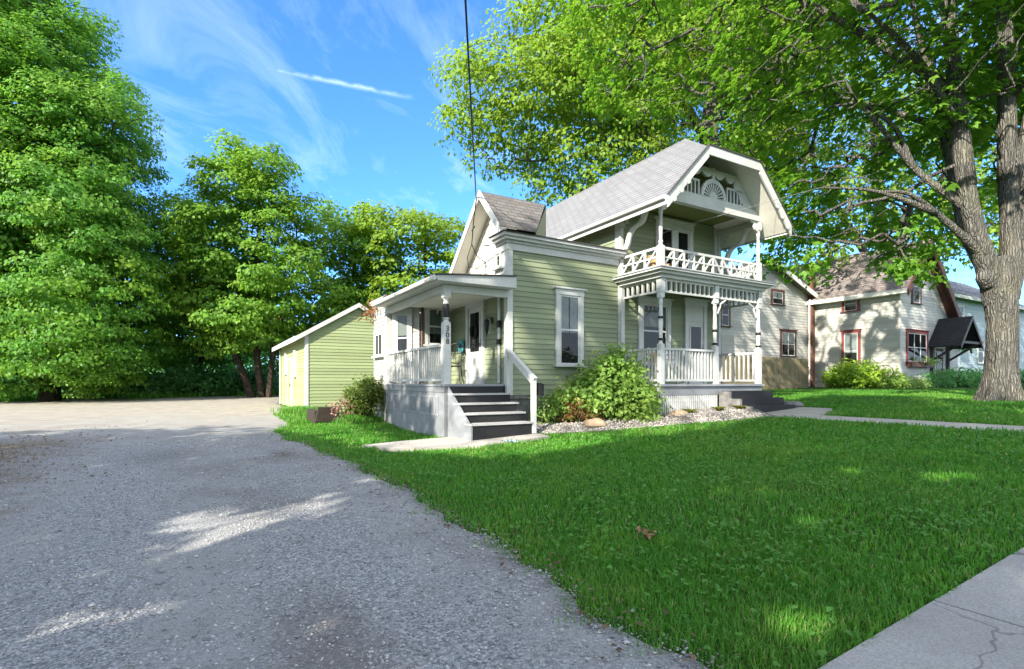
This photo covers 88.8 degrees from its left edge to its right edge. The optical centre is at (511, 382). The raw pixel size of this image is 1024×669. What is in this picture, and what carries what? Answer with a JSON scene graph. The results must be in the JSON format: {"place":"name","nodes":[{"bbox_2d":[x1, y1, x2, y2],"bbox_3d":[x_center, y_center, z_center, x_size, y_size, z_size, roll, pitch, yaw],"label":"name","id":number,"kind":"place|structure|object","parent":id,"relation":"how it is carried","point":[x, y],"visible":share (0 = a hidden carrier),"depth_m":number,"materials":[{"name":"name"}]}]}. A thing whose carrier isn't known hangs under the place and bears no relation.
{"place":"outdoors","nodes":[
{"label":"outdoors","id":0,"kind":"place"},
{"bbox_2d":[0,395,736,668],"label":"driveway","id":1,"kind":"structure","parent":0,"point":[176,419],"depth_m":3.84,"materials":[{"name":"grey gravel"}]},
{"bbox_2d":[0,417,155,492],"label":"dead leaves","id":2,"kind":"object","parent":1,"relation":"on","point":[27,461],"visible":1,"depth_m":8.82,"materials":[{"name":"brown plant"}]},
{"bbox_2d":[280,433,777,668],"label":"leaf litter","id":3,"kind":"object","parent":1,"relation":"on","point":[618,649],"visible":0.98,"depth_m":3.57,"materials":[{"name":"brown plant"}]},
{"bbox_2d":[0,0,1023,365],"label":"sky","id":4,"kind":"structure","parent":0,"point":[344,87],"materials":[{"name":"blue"}]},
{"bbox_2d":[264,386,1023,668],"bbox_3d":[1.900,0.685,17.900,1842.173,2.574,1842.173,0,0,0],"label":"ground","id":5,"kind":"structure","parent":0,"point":[828,658],"depth_m":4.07,"materials":[{"name":"green plant"}]},
{"bbox_2d":[0,358,24,392],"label":"undergrowth bush","id":6,"kind":"object","parent":5,"relation":"on","point":[12,378],"visible":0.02,"depth_m":34.62,"materials":[{"name":"green plant"}]},
{"bbox_2d":[20,375,74,396],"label":"undergrowth bush","id":7,"kind":"object","parent":5,"relation":"on","point":[61,389],"visible":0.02,"depth_m":32.98,"materials":[{"name":"green plant"}]},
{"bbox_2d":[0,0,187,401],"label":"maple tree","id":8,"kind":"object","parent":5,"relation":"on","point":[71,243],"visible":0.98,"depth_m":26.40,"materials":[{"name":"green plant"}]},
{"bbox_2d":[78,367,178,396],"bbox_3d":[-24.479,-0.123,33.549,6.556,2.762,4.166,0,0,0],"label":"undergrowth bush","id":9,"kind":"object","parent":5,"relation":"on","point":[154,382],"visible":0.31,"depth_m":32.72,"materials":[{"name":"green plant"}]},
{"bbox_2d":[0,389,278,401],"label":"rough grass","id":10,"kind":"structure","parent":5,"relation":"on","point":[140,395],"depth_m":31.29,"materials":[{"name":"green plant"}]},
{"bbox_2d":[20,338,280,388],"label":"distant woods","id":11,"kind":"object","parent":5,"relation":"on","point":[264,362],"visible":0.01,"depth_m":43.48,"materials":[{"name":"green plant"}]},
{"bbox_2d":[148,357,240,396],"bbox_3d":[-20.875,-0.332,34.644,6.261,3.074,3.934,0,0,0],"label":"undergrowth bush","id":12,"kind":"object","parent":5,"relation":"on","point":[202,382],"visible":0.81,"depth_m":33.88,"materials":[{"name":"green plant"}]},
{"bbox_2d":[126,180,292,378],"bbox_3d":[-21.720,-6.053,36.005,12.994,14.339,9.376,0,0,0],"label":"maple tree","id":13,"kind":"object","parent":5,"relation":"on","point":[168,323],"visible":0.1,"depth_m":34.29,"materials":[{"name":"green plant"}]},
{"bbox_2d":[152,127,334,397],"bbox_3d":[-15.925,-6.708,31.824,10.196,16.105,8.554,0,0,0],"label":"ash tree","id":14,"kind":"object","parent":5,"relation":"on","point":[259,317],"visible":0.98,"depth_m":30.45,"materials":[{"name":"green plant"}]},
{"bbox_2d":[210,366,278,395],"bbox_3d":[-18.422,-0.008,36.286,5.129,2.363,4.040,0,0,0],"label":"undergrowth bush","id":15,"kind":"object","parent":5,"relation":"on","point":[252,379],"visible":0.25,"depth_m":35.59,"materials":[{"name":"green plant"}]},
{"bbox_2d":[273,377,278,395],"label":"undergrowth bush","id":16,"kind":"object","parent":5,"relation":"on","point":[276,387],"visible":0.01,"depth_m":33.97,"materials":[{"name":"green plant"}]},
{"bbox_2d":[273,411,320,424],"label":"tall grass","id":17,"kind":"structure","parent":5,"relation":"on","point":[294,418],"depth_m":15.92,"materials":[{"name":"green plant"}]},
{"bbox_2d":[270,404,326,415],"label":"tall grass","id":18,"kind":"structure","parent":5,"relation":"on","point":[296,409],"depth_m":18.16,"materials":[{"name":"green plant"}]},
{"bbox_2d":[272,303,373,411],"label":"garden shed","id":19,"kind":"structure","parent":5,"relation":"on","point":[320,363],"depth_m":19.90,"materials":[{"name":"paint"}]},
{"bbox_2d":[283,352,286,374],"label":"window","id":20,"kind":"structure","parent":19,"relation":"in","point":[285,354],"depth_m":23.69,"materials":[{"name":"beige paint"}]},
{"bbox_2d":[287,357,291,406],"bbox_3d":[-9.665,0.015,22.689,0.090,2.150,1.200,0,0,-30],"label":"door","id":21,"kind":"structure","parent":19,"relation":"in","point":[289,360],"depth_m":22.63,"materials":[{"name":"paint"}]},
{"bbox_2d":[292,350,295,376],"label":"window","id":22,"kind":"structure","parent":19,"relation":"in","point":[294,351],"depth_m":21.42,"materials":[{"name":"beige paint"}]},
{"bbox_2d":[268,196,418,354],"bbox_3d":[-11.943,-6.311,37.202,10.694,14.249,10.350,0,0,0],"label":"ash tree","id":23,"kind":"object","parent":5,"relation":"on","point":[347,285],"visible":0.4,"depth_m":35.23,"materials":[{"name":"green plant"}]},
{"bbox_2d":[311,412,395,431],"bbox_3d":[-4.647,1.068,14.352,1.900,0.445,3.500,0,0,-30],"label":"soil mound","id":24,"kind":"object","parent":5,"relation":"on","point":[353,419],"visible":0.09,"depth_m":13.98,"materials":[{"name":"green plant"}]},
{"bbox_2d":[307,407,338,422],"bbox_3d":[-5.298,0.878,14.614,0.600,0.425,1.490,0,0,-30],"label":"timber edging","id":25,"kind":"object","parent":24,"relation":"on","point":[320,414],"visible":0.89,"depth_m":13.99,"materials":[{"name":"brown wood"}]},
{"bbox_2d":[325,389,358,418],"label":"hydrangea","id":26,"kind":"object","parent":24,"relation":"on","point":[336,410],"visible":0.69,"depth_m":13.88,"materials":[{"name":"pink plant"}]},
{"bbox_2d":[340,370,385,416],"bbox_3d":[-3.930,0.366,14.133,1.377,1.387,1.168,0,0,-21],"label":"bush","id":27,"kind":"object","parent":24,"relation":"on","point":[364,396],"visible":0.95,"depth_m":13.96,"materials":[{"name":"green plant"}]},
{"bbox_2d":[337,199,465,309],"bbox_3d":[-5.956,-5.860,35.635,11.990,12.975,7.990,0,0,0],"label":"ash tree","id":28,"kind":"object","parent":5,"relation":"on","point":[437,223],"visible":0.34,"depth_m":34.76,"materials":[{"name":"green plant"}]},
{"bbox_2d":[362,433,548,451],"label":"walkway","id":29,"kind":"structure","parent":5,"relation":"on","point":[435,443],"depth_m":9.49,"materials":[{"name":"concrete"}]},
{"bbox_2d":[370,139,794,440],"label":"victorian house","id":30,"kind":"structure","parent":5,"relation":"on","point":[535,293],"depth_m":12.55,"materials":[{"name":"green paint"}]},
{"bbox_2d":[354,293,386,324],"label":"vine","id":31,"kind":"object","parent":30,"relation":"attached to","point":[371,310],"visible":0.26,"depth_m":14.98,"materials":[{"name":"orange plant"}]},
{"bbox_2d":[371,329,384,357],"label":"window","id":32,"kind":"structure","parent":30,"relation":"in","point":[378,335],"depth_m":14.55,"materials":[{"name":"white paint"}]},
{"bbox_2d":[392,308,413,363],"bbox_3d":[-2.911,-1.215,13.822,0.740,1.450,0.117,0,0,26],"label":"window","id":33,"kind":"structure","parent":30,"relation":"in","point":[402,320],"depth_m":13.84,"materials":[{"name":"white paint"}]},
{"bbox_2d":[423,308,443,345],"bbox_3d":[-2.005,-1.510,13.755,0.700,1.140,0.117,0,0,-30],"label":"window","id":34,"kind":"structure","parent":30,"relation":"in","point":[432,320],"depth_m":13.74,"materials":[{"name":"white paint"}]},
{"bbox_2d":[451,343,465,383],"bbox_3d":[-1.431,-0.469,12.872,0.522,1.023,0.424,0,0,8],"label":"iron chair","id":35,"kind":"object","parent":30,"relation":"on","point":[459,362],"visible":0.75,"depth_m":13.04,"materials":[{"name":"metal"}]},
{"bbox_2d":[457,339,463,377],"bbox_3d":[-1.302,-0.530,13.283,0.058,1.142,0.370,0,0,-30],"label":"garden ornament","id":36,"kind":"object","parent":30,"relation":"on","point":[460,341],"visible":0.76,"depth_m":13.27,"materials":[{"name":"teal metal"}]},
{"bbox_2d":[464,0,476,196],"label":"service cable","id":37,"kind":"object","parent":30,"relation":"attached to","point":[466,19],"visible":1,"depth_m":7.67,"materials":[{"name":"black rubber"}]},
{"bbox_2d":[465,300,485,383],"bbox_3d":[-0.917,-0.985,12.698,0.127,2.050,1.100,0,0,-30],"label":"door","id":38,"kind":"structure","parent":30,"relation":"in","point":[475,360],"depth_m":12.68,"materials":[{"name":"white paint"}]},
{"bbox_2d":[469,323,476,338],"bbox_3d":[-0.936,-1.241,12.686,0.078,0.398,0.359,0,0,-30],"label":"door wreath","id":39,"kind":"object","parent":38,"relation":"attached to","point":[470,330],"depth_m":12.65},
{"bbox_2d":[491,250,503,271],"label":"window","id":40,"kind":"structure","parent":30,"relation":"in","point":[498,256],"depth_m":11.67,"materials":[{"name":"white paint"}]},
{"bbox_2d":[537,383,544,395],"bbox_3d":[0.547,0.135,10.472,0.115,0.250,0.260,0,0,-30],"label":"mailbox","id":41,"kind":"object","parent":30,"relation":"attached to","point":[540,389],"visible":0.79,"depth_m":10.37,"materials":[{"name":"black metal"}]},
{"bbox_2d":[553,286,586,366],"bbox_3d":[1.356,-1.280,12.174,0.910,1.840,0.117,0,0,-30],"label":"window","id":42,"kind":"structure","parent":30,"relation":"in","point":[569,302],"depth_m":12.19,"materials":[{"name":"white paint"}]},
{"bbox_2d":[637,296,673,365],"bbox_3d":[3.725,-1.320,13.581,1.260,1.760,0.117,0,0,-30],"label":"window","id":43,"kind":"structure","parent":30,"relation":"in","point":[648,307],"depth_m":13.55,"materials":[{"name":"white paint"}]},
{"bbox_2d":[647,255,670,266],"bbox_3d":[3.548,-2.834,12.755,0.493,0.509,0.578,0,0,0],"label":"wicker chair","id":44,"kind":"object","parent":30,"relation":"on","point":[653,262],"visible":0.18,"depth_m":12.58,"materials":[{"name":"beige wicker"}]},
{"bbox_2d":[647,351,690,383],"bbox_3d":[3.943,-0.410,13.128,1.100,0.900,0.430,0,0,-30],"label":"porch bench","id":45,"kind":"object","parent":30,"relation":"on","point":[677,382],"visible":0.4,"depth_m":13.35,"materials":[{"name":"white paint"}]},
{"bbox_2d":[653,215,695,268],"bbox_3d":[4.355,-3.490,13.949,1.520,1.660,0.117,0,0,-30],"label":"door","id":46,"kind":"structure","parent":30,"relation":"in","point":[686,232],"depth_m":14.00,"materials":[{"name":"white paint"}]},
{"bbox_2d":[682,297,709,383],"bbox_3d":[5.057,-1.125,14.353,1.000,2.330,0.127,0,0,-30],"label":"door","id":47,"kind":"structure","parent":30,"relation":"in","point":[695,310],"depth_m":14.36,"materials":[{"name":"white paint"}]},
{"bbox_2d":[633,142,990,242],"bbox_3d":[9.784,-5.465,13.406,14.052,4.159,0.441,0,0,-5],"label":"thin wire","id":48,"kind":"object","parent":30,"relation":"attached to","point":[776,199],"visible":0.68,"depth_m":12.94,"materials":[{"name":"black metal"}]},
{"bbox_2d":[636,526,656,538],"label":"dead leaf clump","id":49,"kind":"object","parent":5,"relation":"on","point":[644,530],"visible":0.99,"depth_m":4.00,"materials":[{"name":"brown plant"}]},
{"bbox_2d":[537,408,771,434],"bbox_3d":[2.788,0.871,11.823,5.791,0.541,2.330,0,0,-13],"label":"planting bed","id":50,"kind":"object","parent":5,"relation":"on","point":[681,417],"visible":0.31,"depth_m":11.12,"materials":[{"name":"soil"}]},
{"bbox_2d":[528,386,584,424],"bbox_3d":[0.969,0.522,11.332,1.427,0.904,0.892,0,0,-14],"label":"leafy shrub","id":51,"kind":"object","parent":50,"relation":"on","point":[553,414],"visible":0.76,"depth_m":11.13,"materials":[{"name":"green plant"}]},
{"bbox_2d":[558,396,604,422],"bbox_3d":[1.447,0.597,11.201,1.028,0.675,0.839,0,0,31],"label":"reddish plant","id":52,"kind":"object","parent":50,"relation":"on","point":[581,413],"visible":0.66,"depth_m":11.04,"materials":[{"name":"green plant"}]},
{"bbox_2d":[583,418,606,426],"bbox_3d":[1.714,0.825,10.811,0.484,0.181,0.321,0,0,0],"label":"fieldstone","id":53,"kind":"object","parent":50,"relation":"on","point":[596,422],"visible":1,"depth_m":10.68,"materials":[{"name":"beige stone"}]},
{"bbox_2d":[542,341,670,423],"bbox_3d":[2.082,0.013,11.515,2.849,1.869,1.950,0,0,0],"label":"leafy shrub","id":54,"kind":"object","parent":50,"relation":"on","point":[599,387],"visible":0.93,"depth_m":11.25,"materials":[{"name":"green plant"}]},
{"bbox_2d":[537,407,771,433],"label":"bed pebbles","id":55,"kind":"object","parent":50,"relation":"on","point":[736,414],"visible":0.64,"depth_m":11.06,"materials":[{"name":"gravel"}]},
{"bbox_2d":[682,408,696,412],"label":"hosta","id":56,"kind":"object","parent":55,"relation":"on","point":[690,410],"visible":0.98,"depth_m":11.70,"materials":[{"name":"green plant"}]},
{"bbox_2d":[710,406,724,409],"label":"hosta","id":57,"kind":"object","parent":55,"relation":"on","point":[719,408],"visible":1,"depth_m":11.86,"materials":[{"name":"green plant"}]},
{"bbox_2d":[730,405,745,408],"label":"hosta","id":58,"kind":"object","parent":55,"relation":"on","point":[738,406],"visible":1,"depth_m":12.03,"materials":[{"name":"green plant"}]},
{"bbox_2d":[669,410,688,415],"bbox_3d":[3.694,0.673,11.579,0.428,0.122,0.275,0,0,0],"label":"fieldstone","id":59,"kind":"object","parent":50,"relation":"on","point":[677,412],"visible":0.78,"depth_m":11.49,"materials":[{"name":"beige stone"}]},
{"bbox_2d":[427,0,885,383],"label":"silver maple tree","id":60,"kind":"object","parent":5,"relation":"on","point":[548,79],"visible":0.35,"depth_m":22.93,"materials":[{"name":"green plant"}]},
{"bbox_2d":[363,414,1023,666],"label":"clover","id":61,"kind":"object","parent":5,"relation":"on","point":[828,609],"visible":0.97,"depth_m":5.32,"materials":[{"name":"green plant"}]},
{"bbox_2d":[722,356,808,388],"bbox_3d":[9.963,-0.265,24.532,13.600,2.049,0.178,0,0,-30],"label":"board fence","id":62,"kind":"object","parent":5,"relation":"on","point":[783,373],"visible":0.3,"depth_m":26.39,"materials":[{"name":"brown wood"}]},
{"bbox_2d":[541,0,1023,401],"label":"sugar maple tree","id":63,"kind":"object","parent":5,"relation":"on","point":[957,98],"visible":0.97,"depth_m":13.49,"materials":[{"name":"green plant"}]},
{"bbox_2d":[784,401,803,406],"bbox_3d":[7.101,0.543,13.289,0.603,0.151,0.457,0,0,0],"label":"fieldstone","id":64,"kind":"object","parent":5,"relation":"on","point":[797,404],"visible":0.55,"depth_m":13.13,"materials":[{"name":"stone"}]},
{"bbox_2d":[721,239,983,387],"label":"neighbour house","id":65,"kind":"structure","parent":5,"relation":"on","point":[863,316],"depth_m":27.69,"materials":[{"name":"white paint"}]},
{"bbox_2d":[721,300,731,326],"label":"window","id":66,"kind":"structure","parent":65,"relation":"in","point":[725,313],"depth_m":26.06,"materials":[{"name":"brown paint"}]},
{"bbox_2d":[770,288,785,305],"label":"window","id":67,"kind":"structure","parent":65,"relation":"in","point":[777,296],"depth_m":28.21,"materials":[{"name":"brown paint"}]},
{"bbox_2d":[779,329,797,356],"bbox_3d":[15.166,-2.155,28.660,1.570,1.490,0.117,0,0,-30],"label":"window","id":68,"kind":"structure","parent":65,"relation":"in","point":[787,336],"depth_m":28.67,"materials":[{"name":"grey glass"}]},
{"bbox_2d":[840,299,860,312],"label":"window","id":69,"kind":"structure","parent":65,"relation":"in","point":[853,305],"depth_m":27.93,"materials":[{"name":"red paint"}]},
{"bbox_2d":[840,329,861,368],"bbox_3d":[18.099,-1.740,27.934,0.117,2.160,1.070,0,0,-30],"label":"window","id":70,"kind":"structure","parent":65,"relation":"in","point":[850,339],"depth_m":27.93,"materials":[{"name":"red paint"}]},
{"bbox_2d":[911,268,922,304],"bbox_3d":[20.752,-4.955,26.780,1.120,1.890,0.117,0,0,-30],"label":"window","id":71,"kind":"structure","parent":65,"relation":"in","point":[916,292],"depth_m":26.83,"materials":[{"name":"brown paint"}]},
{"bbox_2d":[905,328,929,362],"bbox_3d":[20.829,-1.855,26.827,2.440,1.690,0.117,0,0,-30],"label":"window","id":72,"kind":"structure","parent":65,"relation":"in","point":[916,340],"depth_m":26.83,"materials":[{"name":"glass"}]},
{"bbox_2d":[911,356,941,365],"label":"window box flowers","id":73,"kind":"object","parent":65,"relation":"attached to","point":[931,360],"visible":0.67,"depth_m":26.67,"materials":[{"name":"green plant"}]},
{"bbox_2d":[934,347,944,385],"bbox_3d":[22.957,-0.885,28.058,1.240,2.250,0.127,0,0,-30],"label":"door","id":74,"kind":"structure","parent":65,"relation":"in","point":[937,350],"depth_m":28.08,"materials":[{"name":"brown paint"}]},
{"bbox_2d":[820,355,911,387],"bbox_3d":[17.957,-0.497,26.518,2.702,1.835,3.880,0,0,-44],"label":"leafy shrub","id":75,"kind":"object","parent":5,"relation":"on","point":[842,376],"visible":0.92,"depth_m":26.36,"materials":[{"name":"green plant"}]},
{"bbox_2d":[876,365,893,380],"bbox_3d":[18.733,-0.327,26.272,0.058,1.122,0.884,0,0,-30],"label":"garden hoop","id":76,"kind":"object","parent":5,"relation":"on","point":[886,369],"visible":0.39,"depth_m":26.17,"materials":[{"name":"metal"}]},
{"bbox_2d":[751,51,1022,275],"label":"silver maple tree","id":77,"kind":"object","parent":5,"relation":"on","point":[840,214],"visible":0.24,"depth_m":29.81,"materials":[{"name":"green plant"}]},
{"bbox_2d":[766,407,1023,432],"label":"front walk","id":78,"kind":"structure","parent":5,"relation":"on","point":[812,412],"depth_m":10.19,"materials":[{"name":"concrete"}]},
{"bbox_2d":[872,374,932,387],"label":"leafy shrub","id":79,"kind":"object","parent":5,"relation":"on","point":[916,382],"visible":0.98,"depth_m":24.93,"materials":[{"name":"green plant"}]},
{"bbox_2d":[920,364,1023,387],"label":"hedge","id":80,"kind":"object","parent":5,"relation":"on","point":[954,379],"visible":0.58,"depth_m":24.97,"materials":[{"name":"green plant"}]},
{"bbox_2d":[949,280,1023,378],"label":"blue house","id":81,"kind":"structure","parent":5,"relation":"on","point":[968,300],"depth_m":37.37,"materials":[{"name":"light blue paint"},{"name":"grey shingle"},{"name":"white paint"}]},
{"bbox_2d":[957,303,964,316],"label":"window","id":82,"kind":"structure","parent":81,"relation":"in","point":[961,306],"depth_m":35.99,"materials":[{"name":"white paint"}]},
{"bbox_2d":[977,338,984,363],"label":"window","id":83,"kind":"structure","parent":81,"relation":"in","point":[980,352],"depth_m":37.59,"materials":[{"name":"white paint"}]},
{"bbox_2d":[820,547,1023,668],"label":"sidewalk","id":84,"kind":"structure","parent":0,"point":[976,621],"depth_m":2.51,"materials":[{"name":"concrete"}]}
]}

